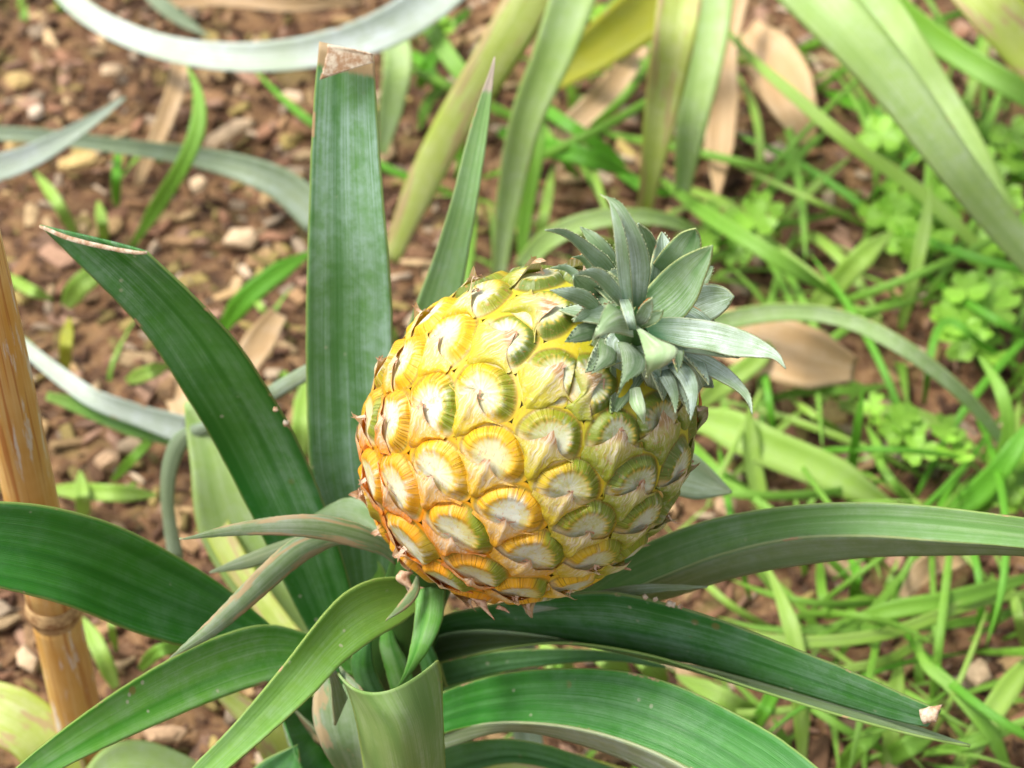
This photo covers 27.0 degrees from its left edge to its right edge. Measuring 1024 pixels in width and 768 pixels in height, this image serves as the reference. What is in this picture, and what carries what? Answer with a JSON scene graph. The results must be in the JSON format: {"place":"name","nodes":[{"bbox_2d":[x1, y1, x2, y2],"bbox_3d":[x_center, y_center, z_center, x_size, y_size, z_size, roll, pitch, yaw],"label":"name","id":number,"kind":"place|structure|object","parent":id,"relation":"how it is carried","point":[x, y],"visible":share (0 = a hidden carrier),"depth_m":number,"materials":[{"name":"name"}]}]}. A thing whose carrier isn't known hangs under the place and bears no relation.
{"place":"outdoors","nodes":[
{"label":"outdoors","id":0,"kind":"place"},
{"bbox_2d":[0,0,1023,767],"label":"soil ground","id":1,"kind":"structure","parent":0,"point":[222,276],"depth_m":1.26,"materials":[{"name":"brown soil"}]},
{"bbox_2d":[5,71,31,89],"bbox_3d":[-0.313,-0.194,1.358,0.014,0.009,0.017,30,52,27],"label":"pebble","id":2,"kind":"object","parent":1,"relation":"on","point":[20,80],"visible":1,"depth_m":1.35,"materials":[{"name":"beige stone"}]},
{"bbox_2d":[16,645,39,673],"bbox_3d":[-0.234,0.133,1.030,0.009,0.008,0.014,-34,54,-29],"label":"wood chip","id":3,"kind":"object","parent":1,"relation":"on","point":[28,659],"visible":0.96,"depth_m":1.03,"materials":[{"name":"beige wood"}]},
{"bbox_2d":[28,103,44,117],"bbox_3d":[-0.297,-0.170,1.334,0.010,0.008,0.012,-12,46,-12],"label":"wood chip","id":4,"kind":"object","parent":1,"relation":"on","point":[36,111],"visible":1,"depth_m":1.33,"materials":[{"name":"beige wood"}]},
{"bbox_2d":[0,231,100,766],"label":"bamboo stake","id":5,"kind":"object","parent":1,"relation":"on","point":[26,474],"visible":0.59,"depth_m":0.82,"materials":[{"name":"wood"}]},
{"bbox_2d":[58,151,99,171],"bbox_3d":[-0.264,-0.136,1.299,0.026,0.005,0.012,-11,46,-11],"label":"pebble","id":6,"kind":"object","parent":1,"relation":"on","point":[79,161],"visible":1,"depth_m":1.30,"materials":[{"name":"beige stone"}]},
{"bbox_2d":[11,269,167,515],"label":"grass tuft","id":7,"kind":"object","parent":1,"relation":"on","point":[80,490],"visible":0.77,"depth_m":1.14,"materials":[{"name":"green plant"}]},
{"bbox_2d":[0,681,196,767],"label":"pineapple plant","id":8,"kind":"object","parent":1,"relation":"on","point":[27,727],"visible":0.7,"depth_m":0.96,"materials":[{"name":"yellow plant"}]},
{"bbox_2d":[93,448,119,469],"bbox_3d":[-0.212,0.039,1.124,0.011,0.007,0.014,26,51,24],"label":"pebble","id":9,"kind":"object","parent":1,"relation":"on","point":[107,458],"visible":1,"depth_m":1.12,"materials":[{"name":"beige stone"}]},
{"bbox_2d":[101,63,125,77],"bbox_3d":[-0.255,-0.201,1.364,0.016,0.007,0.010,0,45,0],"label":"wood chip","id":10,"kind":"object","parent":1,"relation":"on","point":[111,70],"visible":1,"depth_m":1.36,"materials":[{"name":"beige wood"}]},
{"bbox_2d":[34,63,206,246],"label":"grass tuft","id":11,"kind":"object","parent":1,"relation":"on","point":[171,183],"visible":0.9,"depth_m":1.23,"materials":[{"name":"green plant"}]},
{"bbox_2d":[116,437,141,453],"bbox_3d":[-0.202,0.033,1.130,0.013,0.007,0.011,-24,50,-22],"label":"pebble","id":12,"kind":"object","parent":1,"relation":"on","point":[129,445],"visible":0.73,"depth_m":1.13,"materials":[{"name":"beige stone"}]},
{"bbox_2d":[82,617,180,689],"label":"grass tuft","id":13,"kind":"object","parent":1,"relation":"on","point":[101,654],"visible":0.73,"depth_m":1.02,"materials":[{"name":"green plant"}]},
{"bbox_2d":[0,96,309,445],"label":"pineapple plant","id":14,"kind":"object","parent":1,"relation":"on","point":[287,189],"visible":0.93,"depth_m":1.21,"materials":[{"name":"blue plant"}]},
{"bbox_2d":[134,62,189,186],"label":"dry leaf","id":15,"kind":"object","parent":1,"relation":"on","point":[173,96],"visible":0.85,"depth_m":1.29,"materials":[{"name":"beige plant"}]},
{"bbox_2d":[143,725,189,743],"bbox_3d":[-0.162,0.164,1.000,0.022,0.008,0.010,0,45,0],"label":"pebble","id":16,"kind":"object","parent":1,"relation":"on","point":[170,734],"visible":0.9,"depth_m":1.00,"materials":[{"name":"beige stone"}]},
{"bbox_2d":[165,386,187,449],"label":"dry leaf","id":17,"kind":"object","parent":1,"relation":"on","point":[176,404],"visible":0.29,"depth_m":1.15,"materials":[{"name":"beige plant"}]},
{"bbox_2d":[189,175,208,194],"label":"pebble","id":18,"kind":"object","parent":1,"relation":"on","point":[199,183],"visible":1,"depth_m":1.28,"materials":[{"name":"beige stone"}]},
{"bbox_2d":[203,118,254,149],"bbox_3d":[-0.175,-0.156,1.319,0.035,0.011,0.011,-24,50,-22],"label":"wood chip","id":19,"kind":"object","parent":1,"relation":"on","point":[226,133],"visible":0.97,"depth_m":1.32,"materials":[{"name":"beige wood"}]},
{"bbox_2d":[223,228,257,248],"bbox_3d":[-0.158,-0.086,1.250,0.020,0.008,0.013,9,46,9],"label":"pebble","id":20,"kind":"object","parent":1,"relation":"on","point":[245,238],"visible":1,"depth_m":1.25,"materials":[{"name":"beige stone"}]},
{"bbox_2d":[57,0,462,154],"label":"pineapple plant","id":21,"kind":"object","parent":1,"relation":"on","point":[390,30],"visible":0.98,"depth_m":1.27,"materials":[{"name":"blue plant"}]},
{"bbox_2d":[240,307,286,370],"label":"dry leaf","id":22,"kind":"object","parent":1,"relation":"on","point":[259,340],"visible":0.82,"depth_m":1.15,"materials":[{"name":"beige plant"}]},
{"bbox_2d":[220,251,307,456],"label":"grass tuft","id":23,"kind":"object","parent":1,"relation":"on","point":[249,295],"visible":0.74,"depth_m":1.18,"materials":[{"name":"green plant"}]},
{"bbox_2d":[169,0,362,11],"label":"dry leaf","id":24,"kind":"object","parent":1,"relation":"on","point":[289,5],"visible":0.97,"depth_m":1.40,"materials":[{"name":"beige plant"}]},
{"bbox_2d":[413,16,455,55],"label":"clover plant","id":25,"kind":"object","parent":1,"relation":"on","point":[447,25],"visible":0.12,"depth_m":1.35,"materials":[{"name":"green plant"}]},
{"bbox_2d":[255,72,644,282],"bbox_3d":[0.003,-0.181,1.311,0.248,0.060,0.276,-22,49,-20],"label":"grass tuft","id":26,"kind":"object","parent":1,"relation":"on","point":[611,122],"visible":0.36,"depth_m":1.25,"materials":[{"name":"green plant"}]},
{"bbox_2d":[412,8,499,129],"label":"grass tuft","id":27,"kind":"object","parent":1,"relation":"on","point":[444,52],"visible":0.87,"depth_m":1.30,"materials":[{"name":"green plant"}]},
{"bbox_2d":[0,41,1023,767],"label":"pineapple plant","id":28,"kind":"object","parent":1,"relation":"on","point":[518,441],"visible":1,"depth_m":0.77,"materials":[{"name":"green plant"}]},
{"bbox_2d":[17,0,1023,767],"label":"grass","id":29,"kind":"structure","parent":1,"relation":"on","point":[763,576],"depth_m":1.16,"materials":[{"name":"green plant"}]},
{"bbox_2d":[497,84,632,256],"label":"grass tuft","id":30,"kind":"object","parent":1,"relation":"on","point":[601,155],"visible":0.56,"depth_m":1.24,"materials":[{"name":"green plant"}]},
{"bbox_2d":[388,0,747,273],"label":"pineapple plant","id":31,"kind":"object","parent":1,"relation":"on","point":[692,89],"visible":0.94,"depth_m":1.20,"materials":[{"name":"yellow plant"}]},
{"bbox_2d":[589,3,643,81],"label":"clover plant","id":32,"kind":"object","parent":1,"relation":"on","point":[598,9],"visible":0.17,"depth_m":1.37,"materials":[{"name":"green plant"}]},
{"bbox_2d":[412,49,857,243],"bbox_3d":[0.079,-0.157,1.294,0.178,0.050,0.306,-26,50,-23],"label":"grass tuft","id":33,"kind":"object","parent":1,"relation":"on","point":[594,180],"visible":0.52,"depth_m":1.29,"materials":[{"name":"green plant"}]},
{"bbox_2d":[503,706,791,738],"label":"grass tuft","id":34,"kind":"object","parent":1,"relation":"on","point":[784,710],"visible":0.09,"depth_m":0.98,"materials":[{"name":"green plant"}]},
{"bbox_2d":[539,645,756,720],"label":"grass tuft","id":35,"kind":"object","parent":1,"relation":"on","point":[721,696],"visible":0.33,"depth_m":1.00,"materials":[{"name":"green plant"}]},
{"bbox_2d":[674,661,726,686],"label":"dry leaf","id":36,"kind":"object","parent":1,"relation":"on","point":[678,671],"visible":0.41,"depth_m":1.01,"materials":[{"name":"beige plant"}]},
{"bbox_2d":[714,496,737,515],"bbox_3d":[0.110,0.063,1.100,0.013,0.007,0.011,13,46,13],"label":"pebble","id":37,"kind":"object","parent":1,"relation":"on","point":[719,504],"visible":0.68,"depth_m":1.10,"materials":[{"name":"beige stone"}]},
{"bbox_2d":[698,190,785,270],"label":"clover plant","id":38,"kind":"object","parent":1,"relation":"on","point":[764,222],"visible":0.77,"depth_m":1.21,"materials":[{"name":"green plant"}]},
{"bbox_2d":[615,131,883,325],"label":"grass tuft","id":39,"kind":"object","parent":1,"relation":"on","point":[769,249],"visible":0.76,"depth_m":1.21,"materials":[{"name":"green plant"}]},
{"bbox_2d":[514,208,1001,445],"bbox_3d":[0.146,-0.047,1.144,0.297,0.078,0.086,27,51,24],"label":"pineapple plant","id":40,"kind":"object","parent":1,"relation":"on","point":[542,243],"visible":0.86,"depth_m":1.09,"materials":[{"name":"green plant"}]},
{"bbox_2d":[753,402,776,419],"bbox_3d":[0.136,0.012,1.151,0.015,0.008,0.014,-13,47,-13],"label":"wood chip","id":41,"kind":"object","parent":1,"relation":"on","point":[755,414],"visible":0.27,"depth_m":1.15,"materials":[{"name":"brown wood"}]},
{"bbox_2d":[752,714,792,733],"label":"dry leaf","id":42,"kind":"object","parent":1,"relation":"on","point":[769,724],"visible":0.15,"depth_m":1.00,"materials":[{"name":"beige plant"}]},
{"bbox_2d":[764,142,786,160],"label":"pebble","id":43,"kind":"object","parent":1,"relation":"on","point":[768,156],"visible":0.53,"depth_m":1.30,"materials":[{"name":"beige stone"}]},
{"bbox_2d":[589,10,963,261],"bbox_3d":[0.179,-0.170,1.304,0.286,0.056,0.271,0,45,0],"label":"grass tuft","id":44,"kind":"object","parent":1,"relation":"on","point":[789,132],"visible":0.34,"depth_m":1.30,"materials":[{"name":"green plant"}]},
{"bbox_2d":[739,19,817,145],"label":"dry leaf","id":45,"kind":"object","parent":1,"relation":"on","point":[776,51],"visible":0.74,"depth_m":1.32,"materials":[{"name":"beige plant"}]},
{"bbox_2d":[711,73,858,447],"bbox_3d":[0.154,-0.107,1.240,0.117,0.056,0.379,11,46,11],"label":"grass tuft","id":46,"kind":"object","parent":1,"relation":"on","point":[757,183],"visible":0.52,"depth_m":1.25,"materials":[{"name":"green plant"}]},
{"bbox_2d":[720,308,858,389],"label":"dry leaf","id":47,"kind":"object","parent":1,"relation":"on","point":[813,357],"visible":0.58,"depth_m":1.12,"materials":[{"name":"beige plant"}]},
{"bbox_2d":[694,340,893,509],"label":"grass tuft","id":48,"kind":"object","parent":1,"relation":"on","point":[760,445],"visible":0.74,"depth_m":1.09,"materials":[{"name":"green plant"}]},
{"bbox_2d":[751,559,904,767],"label":"grass tuft","id":49,"kind":"object","parent":1,"relation":"on","point":[794,639],"visible":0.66,"depth_m":0.98,"materials":[{"name":"green plant"}]},
{"bbox_2d":[822,399,847,424],"bbox_3d":[0.173,0.016,1.147,0.015,0.006,0.017,26,51,24],"label":"wood chip","id":50,"kind":"object","parent":1,"relation":"on","point":[833,413],"visible":0.81,"depth_m":1.15,"materials":[{"name":"brown wood"}]},
{"bbox_2d":[702,238,993,514],"bbox_3d":[0.181,-0.024,1.161,0.090,0.049,0.312,27,51,25],"label":"grass tuft","id":51,"kind":"object","parent":1,"relation":"on","point":[916,274],"visible":0.61,"depth_m":1.17,"materials":[{"name":"green plant"}]},
{"bbox_2d":[848,284,855,291],"bbox_3d":[0.192,-0.058,1.222,0.013,0.007,0.009,9,46,8],"label":"wood chip","id":52,"kind":"object","parent":1,"relation":"on","point":[852,288],"visible":0.08,"depth_m":1.22,"materials":[{"name":"brown wood"}]},
{"bbox_2d":[706,444,1007,741],"bbox_3d":[0.159,0.087,1.043,0.146,0.059,0.205,0,45,0],"label":"grass tuft","id":53,"kind":"object","parent":1,"relation":"on","point":[813,611],"visible":0.53,"depth_m":1.01,"materials":[{"name":"green plant"}]},
{"bbox_2d":[732,384,987,501],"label":"grass tuft","id":54,"kind":"object","parent":1,"relation":"on","point":[855,409],"visible":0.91,"depth_m":1.12,"materials":[{"name":"green plant"}]},
{"bbox_2d":[698,251,1023,694],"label":"grass tuft","id":55,"kind":"object","parent":1,"relation":"on","point":[1002,363],"visible":0.7,"depth_m":1.11,"materials":[{"name":"green plant"}]},
{"bbox_2d":[757,224,978,575],"bbox_3d":[0.166,-0.009,1.143,0.098,0.055,0.276,-13,46,-12],"label":"grass tuft","id":56,"kind":"object","parent":1,"relation":"on","point":[766,401],"visible":0.59,"depth_m":1.09,"materials":[{"name":"green plant"}]},
{"bbox_2d":[715,66,1023,274],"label":"grass tuft","id":57,"kind":"object","parent":1,"relation":"on","point":[972,256],"visible":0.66,"depth_m":1.23,"materials":[{"name":"green plant"}]},
{"bbox_2d":[717,471,1023,767],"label":"grass tuft","id":58,"kind":"object","parent":1,"relation":"on","point":[946,499],"visible":0.59,"depth_m":1.00,"materials":[{"name":"green plant"}]},
{"bbox_2d":[718,573,1023,671],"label":"grass tuft","id":59,"kind":"object","parent":1,"relation":"on","point":[964,599],"visible":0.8,"depth_m":1.01,"materials":[{"name":"green plant"}]},
{"bbox_2d":[728,30,1023,296],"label":"grass tuft","id":60,"kind":"object","parent":1,"relation":"on","point":[946,216],"visible":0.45,"depth_m":1.21,"materials":[{"name":"green plant"}]},
{"bbox_2d":[735,66,1023,387],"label":"grass tuft","id":61,"kind":"object","parent":1,"relation":"on","point":[840,332],"visible":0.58,"depth_m":1.21,"materials":[{"name":"green plant"}]},
{"bbox_2d":[769,555,1023,740],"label":"grass tuft","id":62,"kind":"object","parent":1,"relation":"on","point":[1018,651],"visible":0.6,"depth_m":1.01,"materials":[{"name":"green plant"}]},
{"bbox_2d":[858,391,938,480],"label":"clover plant","id":63,"kind":"object","parent":1,"relation":"on","point":[875,419],"visible":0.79,"depth_m":1.10,"materials":[{"name":"green plant"}]},
{"bbox_2d":[777,0,1023,273],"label":"pineapple plant","id":64,"kind":"object","parent":1,"relation":"on","point":[883,52],"visible":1,"depth_m":1.08,"materials":[{"name":"green plant"}]},
{"bbox_2d":[857,181,946,268],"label":"clover plant","id":65,"kind":"object","parent":1,"relation":"on","point":[889,189],"visible":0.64,"depth_m":1.23,"materials":[{"name":"green plant"}]},
{"bbox_2d":[856,108,972,177],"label":"clover plant","id":66,"kind":"object","parent":1,"relation":"on","point":[893,138],"visible":0.27,"depth_m":1.26,"materials":[{"name":"green plant"}]},
{"bbox_2d":[808,182,1022,404],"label":"grass tuft","id":67,"kind":"object","parent":1,"relation":"on","point":[854,265],"visible":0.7,"depth_m":1.18,"materials":[{"name":"green plant"}]},
{"bbox_2d":[808,556,1023,767],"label":"grass tuft","id":68,"kind":"object","parent":1,"relation":"on","point":[827,718],"visible":0.7,"depth_m":0.99,"materials":[{"name":"green plant"}]},
{"bbox_2d":[879,401,974,484],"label":"clover plant","id":69,"kind":"object","parent":1,"relation":"on","point":[902,418],"visible":0.94,"depth_m":1.10,"materials":[{"name":"green plant"}]},
{"bbox_2d":[833,364,1023,649],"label":"grass tuft","id":70,"kind":"object","parent":1,"relation":"on","point":[986,440],"visible":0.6,"depth_m":1.06,"materials":[{"name":"green plant"}]},
{"bbox_2d":[897,555,970,598],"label":"dry leaf","id":71,"kind":"object","parent":1,"relation":"on","point":[917,578],"visible":0.65,"depth_m":1.05,"materials":[{"name":"beige plant"}]},
{"bbox_2d":[864,144,1023,271],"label":"clover plant","id":72,"kind":"object","parent":1,"relation":"on","point":[877,213],"visible":0.45,"depth_m":1.22,"materials":[{"name":"green plant"}]},
{"bbox_2d":[871,354,1023,511],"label":"grass tuft","id":73,"kind":"object","parent":1,"relation":"on","point":[979,491],"visible":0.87,"depth_m":1.08,"materials":[{"name":"green plant"}]},
{"bbox_2d":[878,616,1023,767],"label":"grass tuft","id":74,"kind":"object","parent":1,"relation":"on","point":[1004,693],"visible":0.85,"depth_m":0.98,"materials":[{"name":"green plant"}]},
{"bbox_2d":[926,0,994,162],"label":"grass tuft","id":75,"kind":"object","parent":1,"relation":"on","point":[983,108],"visible":0.2,"depth_m":1.33,"materials":[{"name":"green plant"}]},
{"bbox_2d":[929,269,1023,385],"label":"clover plant","id":76,"kind":"object","parent":1,"relation":"on","point":[1002,284],"visible":0.88,"depth_m":1.16,"materials":[{"name":"green plant"}]},
{"bbox_2d":[964,658,991,685],"bbox_3d":[0.223,0.139,1.024,0.015,0.007,0.012,-31,53,-27],"label":"pebble","id":77,"kind":"object","parent":1,"relation":"on","point":[978,673],"visible":0.84,"depth_m":1.02,"materials":[{"name":"beige stone"}]},
{"bbox_2d":[952,0,1023,80],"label":"pineapple plant","id":78,"kind":"object","parent":1,"relation":"on","point":[998,25],"visible":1,"depth_m":1.16,"materials":[{"name":"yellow plant"}]},
{"bbox_2d":[965,39,1010,161],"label":"grass tuft","id":79,"kind":"object","parent":1,"relation":"on","point":[974,83],"visible":0.07,"depth_m":1.30,"materials":[{"name":"green plant"}]},
{"bbox_2d":[976,486,1023,514],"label":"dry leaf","id":80,"kind":"object","parent":1,"relation":"on","point":[995,509],"visible":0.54,"depth_m":1.09,"materials":[{"name":"brown plant"}]},
{"bbox_2d":[979,447,1023,512],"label":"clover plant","id":81,"kind":"object","parent":1,"relation":"on","point":[1015,498],"visible":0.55,"depth_m":1.08,"materials":[{"name":"green plant"}]},
{"bbox_2d":[989,115,1023,188],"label":"clover plant","id":82,"kind":"object","parent":1,"relation":"on","point":[1013,151],"visible":0.51,"depth_m":1.26,"materials":[{"name":"green plant"}]}
]}

